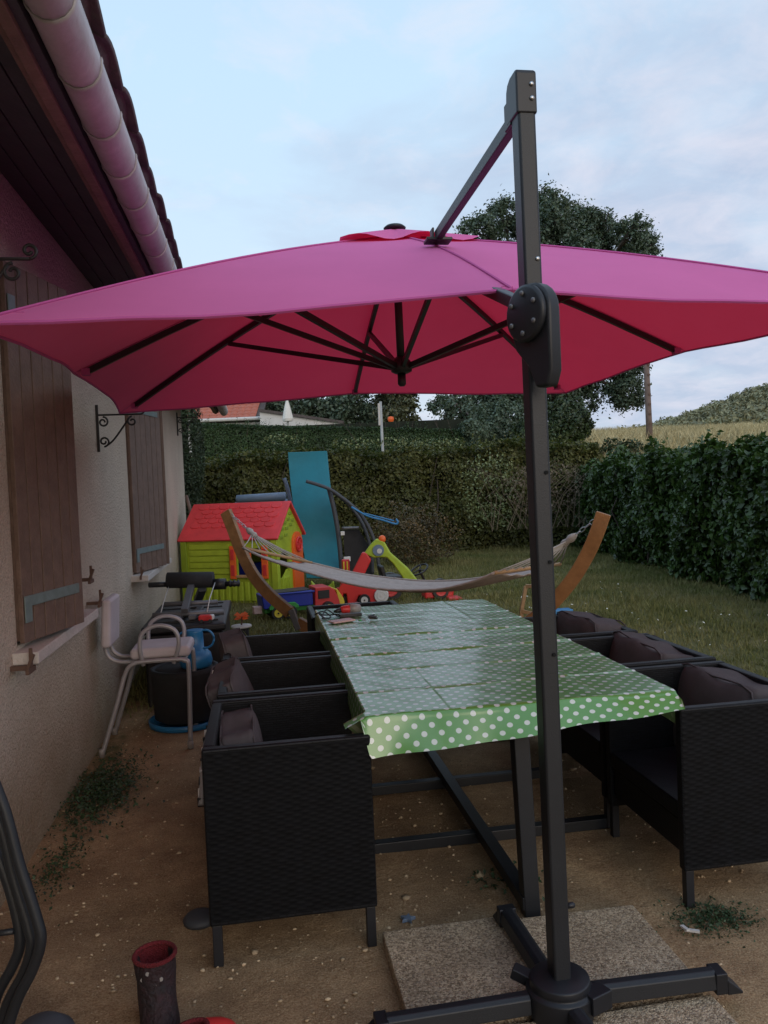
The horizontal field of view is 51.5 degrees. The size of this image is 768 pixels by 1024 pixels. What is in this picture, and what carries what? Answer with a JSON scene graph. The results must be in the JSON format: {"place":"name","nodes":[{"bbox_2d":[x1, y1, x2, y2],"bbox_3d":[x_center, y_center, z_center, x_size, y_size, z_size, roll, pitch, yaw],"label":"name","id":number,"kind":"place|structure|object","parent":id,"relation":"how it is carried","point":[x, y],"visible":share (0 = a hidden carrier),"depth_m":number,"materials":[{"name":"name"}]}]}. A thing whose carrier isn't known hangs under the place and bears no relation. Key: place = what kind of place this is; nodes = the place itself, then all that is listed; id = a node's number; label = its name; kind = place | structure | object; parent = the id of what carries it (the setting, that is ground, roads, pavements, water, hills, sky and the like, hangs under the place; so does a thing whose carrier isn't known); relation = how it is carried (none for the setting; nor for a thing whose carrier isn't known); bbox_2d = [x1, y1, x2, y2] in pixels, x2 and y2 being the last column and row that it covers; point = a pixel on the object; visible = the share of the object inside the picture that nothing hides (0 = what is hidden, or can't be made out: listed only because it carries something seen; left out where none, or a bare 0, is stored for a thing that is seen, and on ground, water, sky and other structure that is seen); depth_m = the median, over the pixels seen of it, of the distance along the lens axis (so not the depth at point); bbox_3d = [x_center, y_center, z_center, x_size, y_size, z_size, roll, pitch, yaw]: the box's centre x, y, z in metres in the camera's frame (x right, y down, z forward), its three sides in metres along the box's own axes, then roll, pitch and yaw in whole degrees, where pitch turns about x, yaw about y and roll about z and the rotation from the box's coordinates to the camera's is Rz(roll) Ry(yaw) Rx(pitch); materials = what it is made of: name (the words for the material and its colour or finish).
{"place":"outdoors","nodes":[
{"label":"outdoors","id":0,"kind":"place"},
{"bbox_2d":[0,395,767,1023],"bbox_3d":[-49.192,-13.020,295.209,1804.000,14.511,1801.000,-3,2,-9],"label":"ground","id":1,"kind":"structure","parent":0,"point":[602,873],"depth_m":2.89,"materials":[{"name":"brown soil"}]},
{"bbox_2d":[0,781,46,1023],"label":"folding chair","id":2,"kind":"object","parent":1,"relation":"on","point":[28,930],"visible":1,"depth_m":1.97,"materials":[{"name":"black metal"}]},
{"bbox_2d":[21,1011,74,1023],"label":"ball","id":3,"kind":"object","parent":1,"relation":"on","point":[49,1017],"visible":1,"depth_m":2.08,"materials":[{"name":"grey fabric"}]},
{"bbox_2d":[29,819,107,925],"bbox_3d":[-1.310,1.418,3.202,0.303,0.039,0.928,-3,2,-9],"label":"gravel weed","id":4,"kind":"object","parent":1,"relation":"on","point":[55,872],"visible":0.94,"depth_m":3.20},
{"bbox_2d":[42,743,164,857],"bbox_3d":[-1.399,1.387,3.926,0.653,0.072,1.679,-3,2,-9],"label":"wall weed","id":5,"kind":"object","parent":1,"relation":"on","point":[112,793],"depth_m":3.95,"materials":[{"name":"green plant"}]},
{"bbox_2d":[0,0,227,907],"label":"house","id":6,"kind":"structure","parent":1,"relation":"on","point":[86,528],"depth_m":3.49,"materials":[{"name":"beige paint"}]},
{"bbox_2d":[0,243,37,280],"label":"scroll bracket","id":7,"kind":"object","parent":6,"relation":"attached to","point":[11,259],"visible":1,"depth_m":2.67,"materials":[{"name":"metal"}]},
{"bbox_2d":[95,405,144,451],"bbox_3d":[-1.688,-0.541,5.117,0.307,0.300,0.012,-3,2,-9],"label":"scroll bracket","id":8,"kind":"object","parent":6,"relation":"attached to","point":[99,440],"visible":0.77,"depth_m":5.10,"materials":[{"name":"metal"}]},
{"bbox_2d":[176,413,199,435],"bbox_3d":[-2.551,-1.152,10.404,0.307,0.300,0.012,-3,2,-9],"label":"scroll bracket","id":9,"kind":"object","parent":6,"relation":"attached to","point":[181,431],"visible":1,"depth_m":10.39,"materials":[{"name":"metal"}]},
{"bbox_2d":[99,593,198,757],"bbox_3d":[-1.422,0.941,4.801,0.536,0.898,0.454,-3,2,-9],"label":"perching stool","id":10,"kind":"object","parent":1,"relation":"on","point":[144,652],"visible":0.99,"depth_m":4.65,"materials":[{"name":"grey metal"}]},
{"bbox_2d":[132,940,179,1023],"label":"boot","id":11,"kind":"object","parent":1,"relation":"on","point":[154,962],"visible":1,"depth_m":2.19,"materials":[{"name":"rubber"}]},
{"bbox_2d":[149,660,217,732],"bbox_3d":[-1.286,1.185,5.163,0.480,0.375,0.480,-3,2,-9],"label":"round planter","id":12,"kind":"object","parent":1,"relation":"on","point":[169,684],"visible":0.66,"depth_m":4.99,"materials":[{"name":"black plastic"}]},
{"bbox_2d":[179,628,214,669],"bbox_3d":[-1.212,0.873,5.116,0.208,0.243,0.208,-1,2,44],"label":"watering can","id":13,"kind":"object","parent":12,"relation":"on","point":[204,658],"visible":0.73,"depth_m":5.07,"materials":[{"name":"blue plastic"}]},
{"bbox_2d":[141,600,231,707],"bbox_3d":[-1.473,1.056,6.122,0.580,0.589,1.200,-3,2,-9],"label":"table","id":14,"kind":"object","parent":1,"relation":"on","point":[217,625],"visible":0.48,"depth_m":5.58,"materials":[{"name":"black plastic"}]},
{"bbox_2d":[148,572,239,620],"bbox_3d":[-1.435,0.600,6.051,0.682,0.308,0.851,-3,2,-9],"label":"exercise bench","id":15,"kind":"object","parent":14,"relation":"on","point":[192,581],"visible":0.96,"depth_m":5.95,"materials":[{"name":"black metal"}]},
{"bbox_2d":[198,614,214,622],"bbox_3d":[-1.251,0.750,5.611,0.111,0.052,0.087,-3,2,-9],"label":"toy car","id":16,"kind":"object","parent":14,"relation":"on","point":[209,618],"visible":1,"depth_m":5.58,"materials":[{"name":"red plastic"}]},
{"bbox_2d":[185,495,191,513],"bbox_3d":[-2.512,0.448,10.313,0.110,1.338,0.473,-3,2,-9],"label":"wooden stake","id":17,"kind":"object","parent":1,"relation":"on","point":[188,502],"visible":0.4,"depth_m":10.46,"materials":[{"name":"brown wood"}]},
{"bbox_2d":[181,408,205,519],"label":"conifer hedge","id":18,"kind":"object","parent":1,"relation":"on","point":[197,441],"visible":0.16,"depth_m":13.62,"materials":[{"name":"green plant"}]},
{"bbox_2d":[183,907,209,929],"bbox_3d":[-0.640,1.407,2.764,0.116,0.030,0.116,-3,2,-9],"label":"stone","id":19,"kind":"object","parent":1,"relation":"on","point":[196,919],"visible":0.81,"depth_m":2.73,"materials":[{"name":"grey stone"}]},
{"bbox_2d":[179,1017,235,1023],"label":"red shoe","id":20,"kind":"object","parent":1,"relation":"on","point":[210,1020],"visible":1,"depth_m":2.13,"materials":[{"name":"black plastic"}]},
{"bbox_2d":[187,402,266,456],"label":"neighbour house","id":21,"kind":"structure","parent":1,"relation":"on","point":[250,412],"depth_m":28.30,"materials":[{"name":"tile"}]},
{"bbox_2d":[177,501,305,602],"bbox_3d":[-1.751,0.486,9.977,1.344,1.208,0.913,-2,2,16],"label":"playhouse","id":22,"kind":"object","parent":1,"relation":"on","point":[205,542],"visible":0.77,"depth_m":9.68,"materials":[{"name":"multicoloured plastic"}]},
{"bbox_2d":[291,531,304,587],"bbox_3d":[-1.080,0.641,9.999,0.030,0.800,0.300,-2,2,16],"label":"door","id":23,"kind":"structure","parent":22,"relation":"in","point":[298,577],"depth_m":9.93,"materials":[{"name":"orange plastic"}]},
{"bbox_2d":[295,536,302,551],"bbox_3d":[-1.066,0.401,9.985,0.028,0.196,0.195,-2,2,16],"label":"door window","id":24,"kind":"structure","parent":22,"relation":"in","point":[298,547],"depth_m":9.98,"materials":[{"name":"red plastic"}]},
{"bbox_2d":[231,612,251,635],"bbox_3d":[-1.290,1.032,7.204,0.190,0.254,0.190,-3,2,-9],"label":"flower pot","id":25,"kind":"object","parent":1,"relation":"on","point":[242,626],"visible":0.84,"depth_m":7.17,"materials":[{"name":"white plastic"}]},
{"bbox_2d":[235,492,287,502],"bbox_3d":[-1.871,0.545,12.070,0.898,1.663,0.154,-2,2,7],"label":"blue roller","id":26,"kind":"object","parent":1,"relation":"on","point":[271,497],"visible":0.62,"depth_m":12.00,"materials":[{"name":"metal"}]},
{"bbox_2d":[221,631,329,661],"bbox_3d":[-0.544,1.029,4.140,0.530,0.690,0.613,-3,2,-8],"label":"rattan armchair","id":27,"kind":"object","parent":1,"relation":"on","point":[283,645],"visible":0.1,"depth_m":4.39,"materials":[{"name":"wicker"}]},
{"bbox_2d":[218,628,251,659],"bbox_3d":[-0.762,0.811,4.173,0.160,0.358,0.458,-14,2,-14],"label":"cushion","id":28,"kind":"object","parent":27,"relation":"on","point":[234,642],"visible":0.41,"depth_m":3.99,"materials":[{"name":"grey fabric"}]},
{"bbox_2d":[216,655,344,699],"bbox_3d":[-0.434,1.045,3.479,0.530,0.690,0.613,-3,2,-10],"label":"rattan armchair","id":29,"kind":"object","parent":1,"relation":"on","point":[270,677],"visible":0.09,"depth_m":3.73,"materials":[{"name":"wicker"}]},
{"bbox_2d":[197,671,212,806],"bbox_3d":[-0.767,0.975,3.547,0.063,0.371,0.823,-3,2,-7],"label":"rolled blanket","id":30,"kind":"object","parent":29,"relation":"hanging from","point":[200,802],"visible":0.2,"depth_m":3.18,"materials":[{"name":"fabric"}]},
{"bbox_2d":[205,656,253,708],"bbox_3d":[-0.642,0.868,3.495,0.159,0.379,0.458,-22,7,-5],"label":"cushion","id":31,"kind":"object","parent":29,"relation":"on","point":[230,673],"visible":0.41,"depth_m":3.41,"materials":[{"name":"grey fabric"}]},
{"bbox_2d":[282,401,292,425],"bbox_3d":[-2.990,-2.189,25.033,0.340,2.806,0.340,-3,2,-9],"label":"closed parasol","id":32,"kind":"object","parent":1,"relation":"on","point":[287,415],"visible":0.62,"depth_m":24.91,"materials":[{"name":"white fabric"}]},
{"bbox_2d":[201,689,376,967],"bbox_3d":[-0.338,1.062,2.814,0.530,0.690,0.613,-3,2,-9],"label":"rattan armchair","id":33,"kind":"object","parent":1,"relation":"on","point":[288,816],"visible":0.96,"depth_m":2.52,"materials":[{"name":"wicker"}]},
{"bbox_2d":[219,704,262,745],"bbox_3d":[-0.496,0.912,2.841,0.158,0.358,0.458,-10,3,-10],"label":"cushion","id":34,"kind":"object","parent":33,"relation":"on","point":[240,726],"visible":0.24,"depth_m":2.78,"materials":[{"name":"grey fabric"}]},
{"bbox_2d":[252,584,344,619],"bbox_3d":[-0.910,0.944,8.392,0.973,0.297,0.382,-3,2,-21],"label":"toy truck","id":35,"kind":"object","parent":1,"relation":"on","point":[299,598],"visible":0.59,"depth_m":8.28,"materials":[{"name":"multicoloured plastic"}]},
{"bbox_2d":[265,396,336,418],"bbox_3d":[-3.210,-4.546,30.941,3.440,5.693,4.459,-2,2,3],"label":"garden tree","id":36,"kind":"object","parent":1,"relation":"on","point":[316,407],"visible":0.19,"depth_m":30.34,"materials":[{"name":"green plant"}]},
{"bbox_2d":[259,409,343,425],"bbox_3d":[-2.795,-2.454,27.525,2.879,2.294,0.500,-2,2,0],"label":"garage","id":37,"kind":"structure","parent":1,"relation":"on","point":[276,417],"depth_m":27.35,"materials":[{"name":"paint"}]},
{"bbox_2d":[288,451,338,578],"bbox_3d":[-0.910,0.021,10.612,0.632,1.693,0.890,-3,2,-9],"label":"gym mat","id":38,"kind":"object","parent":1,"relation":"on","point":[312,506],"visible":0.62,"depth_m":10.60,"materials":[{"name":"teal plastic"}]},
{"bbox_2d":[311,581,334,587],"bbox_3d":[-0.705,1.016,9.345,0.298,0.409,0.305,-3,2,-9],"label":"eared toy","id":39,"kind":"object","parent":1,"relation":"on","point":[330,585],"visible":0.16,"depth_m":9.42,"materials":[{"name":"green plastic"}]},
{"bbox_2d":[283,478,379,574],"bbox_3d":[-0.842,0.233,10.437,1.690,1.428,0.692,-1,2,35],"label":"folded frame","id":40,"kind":"object","parent":1,"relation":"on","point":[356,544],"visible":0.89,"depth_m":10.28,"materials":[{"name":"grey metal"}]},
{"bbox_2d":[351,507,398,524],"bbox_3d":[-0.115,0.043,10.000,0.593,0.258,0.026,-2,2,1],"label":"blue pole","id":41,"kind":"object","parent":40,"relation":"attached to","point":[371,515],"visible":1,"depth_m":9.99,"materials":[{"name":"plastic"}]},
{"bbox_2d":[188,417,475,464],"bbox_3d":[-1.424,-1.904,24.375,8.789,2.412,1.414,-2,2,-1],"label":"clipped hedge","id":42,"kind":"object","parent":1,"relation":"on","point":[233,438],"visible":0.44,"depth_m":23.92,"materials":[{"name":"green plant"}]},
{"bbox_2d":[336,559,349,590],"bbox_3d":[-0.468,0.790,9.145,0.162,0.492,0.061,-3,2,-9],"label":"toy fence","id":43,"kind":"object","parent":1,"relation":"on","point":[345,564],"visible":0.17,"depth_m":9.12,"materials":[{"name":"red plastic"}]},
{"bbox_2d":[323,394,375,423],"bbox_3d":[-1.065,-4.479,32.162,3.610,5.243,5.788,-3,2,-9],"label":"garden tree","id":44,"kind":"object","parent":1,"relation":"on","point":[349,408],"visible":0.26,"depth_m":30.43,"materials":[{"name":"green plant"}]},
{"bbox_2d":[307,600,397,683],"bbox_3d":[-0.174,0.978,5.248,0.613,0.690,0.530,-3,2,-9],"label":"rattan armchair","id":45,"kind":"object","parent":1,"relation":"on","point":[310,618],"visible":0.09,"depth_m":5.43,"materials":[{"name":"wicker"}]},
{"bbox_2d":[339,535,416,602],"bbox_3d":[-0.095,0.652,8.777,0.906,0.785,0.437,-3,2,-9],"label":"ride on digger","id":46,"kind":"object","parent":1,"relation":"on","point":[376,548],"visible":0.73,"depth_m":8.70,"materials":[{"name":"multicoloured plastic"}]},
{"bbox_2d":[378,401,383,451],"bbox_3d":[-0.040,-1.365,20.010,0.125,2.812,0.069,-3,2,-9],"label":"post","id":47,"kind":"object","parent":1,"relation":"on","point":[380,420],"visible":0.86,"depth_m":19.95,"materials":[{"name":"white metal"}]},
{"bbox_2d":[0,70,767,1023],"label":"cantilever parasol","id":48,"kind":"object","parent":1,"relation":"on","point":[394,308],"visible":1,"depth_m":2.78,"materials":[{"name":"fabric"}]},
{"bbox_2d":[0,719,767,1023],"bbox_3d":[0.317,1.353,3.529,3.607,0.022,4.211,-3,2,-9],"label":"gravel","id":49,"kind":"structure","parent":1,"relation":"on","point":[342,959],"depth_m":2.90,"materials":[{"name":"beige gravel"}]},
{"bbox_2d":[369,394,421,421],"bbox_3d":[0.472,-3.542,29.953,2.410,3.569,3.919,-3,2,-9],"label":"garden tree","id":50,"kind":"object","parent":1,"relation":"on","point":[399,407],"visible":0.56,"depth_m":28.99,"materials":[{"name":"green plant"}]},
{"bbox_2d":[190,430,603,557],"bbox_3d":[-0.703,-0.279,15.871,10.348,2.493,1.555,-2,2,-1],"label":"mixed hedge","id":51,"kind":"object","parent":1,"relation":"on","point":[366,480],"visible":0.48,"depth_m":15.42,"materials":[{"name":"green plant"}]},
{"bbox_2d":[261,433,306,445],"bbox_3d":[-1.889,-1.369,15.008,0.875,0.233,0.274,-3,2,-9],"label":"white blossom","id":52,"kind":"object","parent":51,"relation":"on","point":[282,438],"visible":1,"depth_m":14.99,"materials":[{"name":"green plant"}]},
{"bbox_2d":[332,437,376,448],"bbox_3d":[-0.542,-1.263,14.598,0.868,0.224,0.252,-3,2,-9],"label":"white blossom","id":53,"kind":"object","parent":51,"relation":"on","point":[354,441],"visible":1,"depth_m":14.60,"materials":[{"name":"green plant"}]},
{"bbox_2d":[377,436,423,447],"bbox_3d":[0.314,-1.288,14.612,0.897,0.207,0.253,-3,2,-9],"label":"white blossom","id":54,"kind":"object","parent":51,"relation":"on","point":[405,443],"visible":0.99,"depth_m":14.55,"materials":[{"name":"green plant"}]},
{"bbox_2d":[417,438,460,449],"bbox_3d":[0.996,-1.260,14.592,0.901,0.238,0.263,-3,2,-9],"label":"white blossom","id":55,"kind":"object","parent":51,"relation":"on","point":[419,442],"visible":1,"depth_m":14.58,"materials":[{"name":"green plant"}]},
{"bbox_2d":[467,464,592,530],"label":"dead twigs","id":56,"kind":"object","parent":51,"relation":"attached to","point":[524,483],"visible":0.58,"depth_m":14.53,"materials":[{"name":"brown plant"}]},
{"bbox_2d":[401,913,415,923],"bbox_3d":[0.084,1.383,2.709,0.049,0.012,0.051,-3,2,-9],"label":"star toy","id":57,"kind":"object","parent":1,"relation":"on","point":[408,918],"visible":1,"depth_m":2.70,"materials":[{"name":"blue plastic"}]},
{"bbox_2d":[221,509,610,631],"bbox_3d":[0.076,0.592,6.704,3.739,1.316,1.098,-1,2,32],"label":"hammock stand","id":58,"kind":"object","parent":1,"relation":"on","point":[567,585],"visible":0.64,"depth_m":7.07,"materials":[{"name":"brown wood"}]},
{"bbox_2d":[231,513,593,592],"bbox_3d":[0.039,0.320,6.652,3.497,0.679,0.891,-1,2,35],"label":"hammock","id":59,"kind":"object","parent":58,"relation":"hanging from","point":[375,582],"visible":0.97,"depth_m":6.78,"materials":[{"name":"white fabric"}]},
{"bbox_2d":[367,500,464,566],"bbox_3d":[0.498,0.404,13.172,1.613,1.243,1.342,-3,2,-9],"label":"rusty shrub","id":60,"kind":"object","parent":1,"relation":"on","point":[414,522],"visible":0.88,"depth_m":13.02,"materials":[{"name":"green plant"}]},
{"bbox_2d":[68,763,767,981],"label":"stone chips","id":61,"kind":"object","parent":1,"relation":"on","point":[404,897],"visible":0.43,"depth_m":2.99,"materials":[{"name":"beige stone"}]},
{"bbox_2d":[377,563,462,600],"bbox_3d":[0.411,0.846,9.379,0.992,0.468,0.580,-2,2,1],"label":"pedal tractor","id":62,"kind":"object","parent":1,"relation":"on","point":[397,595],"visible":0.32,"depth_m":9.24,"materials":[{"name":"red plastic"}]},
{"bbox_2d":[124,542,767,720],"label":"lawn grass","id":63,"kind":"structure","parent":1,"relation":"on","point":[512,557],"depth_m":8.66,"materials":[{"name":"green plant"}]},
{"bbox_2d":[424,394,488,420],"bbox_3d":[2.456,-2.947,26.471,2.475,2.577,3.354,-3,2,-9],"label":"young tree","id":64,"kind":"object","parent":1,"relation":"on","point":[451,406],"visible":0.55,"depth_m":26.53,"materials":[{"name":"green plant"}]},
{"bbox_2d":[382,917,532,1023],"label":"paving slab","id":65,"kind":"object","parent":1,"relation":"on","point":[449,962],"depth_m":2.40,"materials":[{"name":"beige concrete"}]},
{"bbox_2d":[458,416,500,446],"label":"meadow bush","id":66,"kind":"object","parent":1,"relation":"on","point":[482,428],"visible":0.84,"depth_m":23.73,"materials":[{"name":"green plant"}]},
{"bbox_2d":[457,444,520,529],"bbox_3d":[1.959,-0.442,14.846,1.216,1.644,0.586,-3,2,-9],"label":"variegated shrub","id":67,"kind":"object","parent":1,"relation":"on","point":[470,495],"visible":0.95,"depth_m":14.84,"materials":[{"name":"green plant"}]},
{"bbox_2d":[372,737,606,917],"bbox_3d":[0.308,0.981,3.873,1.078,0.733,2.408,-3,2,-9],"label":"garden table","id":68,"kind":"object","parent":1,"relation":"on","point":[522,880],"visible":0.33,"depth_m":3.23,"materials":[{"name":"metal"}]},
{"bbox_2d":[315,599,684,758],"bbox_3d":[0.278,0.675,3.780,1.176,0.158,2.437,-3,2,-9],"label":"tablecloth","id":69,"kind":"object","parent":68,"relation":"on","point":[423,677],"visible":0.94,"depth_m":2.99,"materials":[{"name":"green plastic"}]},
{"bbox_2d":[315,609,341,619],"bbox_3d":[-0.301,0.583,4.558,0.275,0.045,0.152,-2,2,19],"label":"cable","id":70,"kind":"object","parent":69,"relation":"on","point":[322,615],"visible":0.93,"depth_m":4.57,"materials":[{"name":"black plastic"}]},
{"bbox_2d":[327,618,355,623],"bbox_3d":[-0.234,0.600,4.394,0.140,0.010,0.075,-4,2,-33],"label":"phone","id":71,"kind":"object","parent":69,"relation":"on","point":[343,620],"visible":1,"depth_m":4.38,"materials":[{"name":"plastic"}]},
{"bbox_2d":[334,604,360,612],"bbox_3d":[-0.216,0.567,4.647,0.164,0.057,0.056,-3,2,-23],"label":"power gadget","id":72,"kind":"object","parent":69,"relation":"on","point":[349,608],"visible":0.92,"depth_m":4.63,"materials":[{"name":"red plastic"}]},
{"bbox_2d":[338,612,361,617],"bbox_3d":[-0.194,0.588,4.552,0.130,0.018,0.050,-3,2,-15],"label":"adapter","id":73,"kind":"object","parent":69,"relation":"on","point":[352,614],"visible":1,"depth_m":4.53,"materials":[{"name":"black plastic"}]},
{"bbox_2d":[358,614,377,620],"bbox_3d":[-0.085,0.585,4.390,0.108,0.024,0.061,-4,2,-37],"label":"key bunch","id":74,"kind":"object","parent":69,"relation":"on","point":[371,617],"visible":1,"depth_m":4.40,"materials":[{"name":"metal"}]},
{"bbox_2d":[465,394,523,444],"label":"meadow bush","id":75,"kind":"object","parent":1,"relation":"on","point":[502,418],"visible":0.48,"depth_m":24.68,"materials":[{"name":"green plant"}]},
{"bbox_2d":[454,860,544,900],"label":"sprig weed","id":76,"kind":"object","parent":1,"relation":"on","point":[493,876],"visible":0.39,"depth_m":2.94,"materials":[{"name":"green plant"}]},
{"bbox_2d":[519,584,531,616],"bbox_3d":[1.238,0.862,6.463,0.297,0.549,0.058,-2,2,24],"label":"wooden easel","id":77,"kind":"object","parent":1,"relation":"on","point":[522,611],"visible":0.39,"depth_m":6.49,"materials":[{"name":"brown wood"}]},
{"bbox_2d":[510,417,557,442],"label":"meadow bush","id":78,"kind":"object","parent":1,"relation":"on","point":[520,426],"visible":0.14,"depth_m":22.89,"materials":[{"name":"green plant"}]},
{"bbox_2d":[503,460,583,513],"bbox_3d":[2.978,-0.450,14.653,1.624,1.039,0.541,-3,2,-9],"label":"twiggy shrub","id":79,"kind":"object","parent":1,"relation":"on","point":[550,483],"visible":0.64,"depth_m":14.60,"materials":[{"name":"green plant"}]},
{"bbox_2d":[452,173,663,429],"bbox_3d":[7.108,-7.902,32.380,9.945,11.496,6.594,-3,2,-9],"label":"ash tree","id":80,"kind":"object","parent":1,"relation":"on","point":[590,227],"visible":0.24,"depth_m":31.06,"materials":[{"name":"green plant"}]},
{"bbox_2d":[556,608,572,614],"bbox_3d":[1.412,0.950,6.305,0.160,0.367,0.100,-3,2,-9],"label":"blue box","id":81,"kind":"object","parent":1,"relation":"on","point":[563,609],"visible":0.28,"depth_m":6.26,"materials":[{"name":"plastic"}]},
{"bbox_2d":[547,393,595,443],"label":"meadow bush","id":82,"kind":"object","parent":1,"relation":"on","point":[567,416],"visible":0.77,"depth_m":23.61,"materials":[{"name":"green plant"}]},
{"bbox_2d":[522,615,637,638],"bbox_3d":[1.014,0.956,4.361,0.530,0.690,0.613,-3,2,-8],"label":"rattan armchair","id":83,"kind":"object","parent":1,"relation":"on","point":[591,634],"visible":0.01,"depth_m":4.06,"materials":[{"name":"wicker"}]},
{"bbox_2d":[556,610,625,634],"bbox_3d":[1.131,0.774,4.433,0.253,0.399,0.540,5,-1,-10],"label":"cushion","id":84,"kind":"object","parent":83,"relation":"on","point":[571,622],"visible":0.34,"depth_m":4.32,"materials":[{"name":"grey fabric"}]},
{"bbox_2d":[520,905,705,1011],"bbox_3d":[0.666,1.359,2.429,0.422,0.044,0.466,-3,2,-9],"label":"paving slab","id":85,"kind":"object","parent":1,"relation":"on","point":[616,942],"depth_m":2.45,"materials":[{"name":"beige concrete"}]},
{"bbox_2d":[600,437,645,456],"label":"meadow bush","id":86,"kind":"object","parent":1,"relation":"on","point":[631,446],"visible":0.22,"depth_m":23.92,"materials":[{"name":"green plant"}]},
{"bbox_2d":[504,421,767,460],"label":"meadow grass","id":87,"kind":"structure","parent":1,"relation":"on","point":[677,435],"depth_m":27.62,"materials":[{"name":"plant"}]},
{"bbox_2d":[561,633,715,827],"bbox_3d":[1.132,0.973,3.686,0.530,0.690,0.613,-3,2,-10],"label":"rattan armchair","id":88,"kind":"object","parent":1,"relation":"on","point":[584,745],"visible":0.06,"depth_m":3.54,"materials":[{"name":"wicker"}]},
{"bbox_2d":[609,631,692,662],"bbox_3d":[1.249,0.804,3.764,0.264,0.400,0.540,8,2,-8],"label":"cushion","id":89,"kind":"object","parent":88,"relation":"on","point":[628,647],"visible":0.3,"depth_m":3.71,"materials":[{"name":"grey fabric"}]},
{"bbox_2d":[521,581,767,658],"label":"lawn flowers","id":90,"kind":"object","parent":1,"relation":"on","point":[658,620],"visible":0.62,"depth_m":7.26,"materials":[{"name":"plant"}]},
{"bbox_2d":[643,364,652,439],"bbox_3d":[8.936,-3.982,26.942,0.258,4.136,0.231,-3,2,-9],"label":"utility pole","id":91,"kind":"object","parent":1,"relation":"on","point":[648,409],"visible":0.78,"depth_m":26.87,"materials":[{"name":"brown wood"}]},
{"bbox_2d":[593,995,737,1023],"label":"paving slab","id":92,"kind":"object","parent":1,"relation":"on","point":[707,1009],"depth_m":2.13,"materials":[{"name":"beige concrete"}]},
{"bbox_2d":[570,428,767,602],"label":"laurel hedge","id":93,"kind":"object","parent":1,"relation":"on","point":[702,507],"visible":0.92,"depth_m":9.70,"materials":[{"name":"green plant"}]},
{"bbox_2d":[605,660,767,908],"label":"rattan armchair","id":94,"kind":"object","parent":1,"relation":"on","point":[697,796],"visible":0.81,"depth_m":2.73,"materials":[{"name":"wicker"}]},
{"bbox_2d":[673,663,767,746],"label":"cushion","id":95,"kind":"object","parent":94,"relation":"on","point":[698,685],"visible":0.38,"depth_m":3.09,"materials":[{"name":"grey fabric"}]},
{"bbox_2d":[680,924,699,932],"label":"litter","id":96,"kind":"object","parent":1,"relation":"on","point":[685,928],"visible":1,"depth_m":2.55,"materials":[{"name":"white paper"}]},
{"bbox_2d":[618,383,767,428],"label":"hillside scrub","id":97,"kind":"object","parent":1,"relation":"on","point":[737,407],"visible":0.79,"depth_m":90.78,"materials":[{"name":"green plant"}]},
{"bbox_2d":[641,894,765,947],"bbox_3d":[1.084,1.340,2.619,0.497,0.031,0.321,-2,2,15],"label":"ground weed","id":98,"kind":"object","parent":1,"relation":"on","point":[726,913],"visible":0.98,"depth_m":2.63,"materials":[{"name":"green plant"}]},
{"bbox_2d":[388,416,393,421],"bbox_3d":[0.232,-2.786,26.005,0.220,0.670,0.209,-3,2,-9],"label":"ball","id":99,"kind":"object","parent":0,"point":[390,418],"visible":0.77,"depth_m":25.92,"materials":[{"name":"orange plastic"}]},
{"bbox_2d":[99,0,767,430],"label":"sky","id":100,"kind":"structure","parent":0,"point":[264,125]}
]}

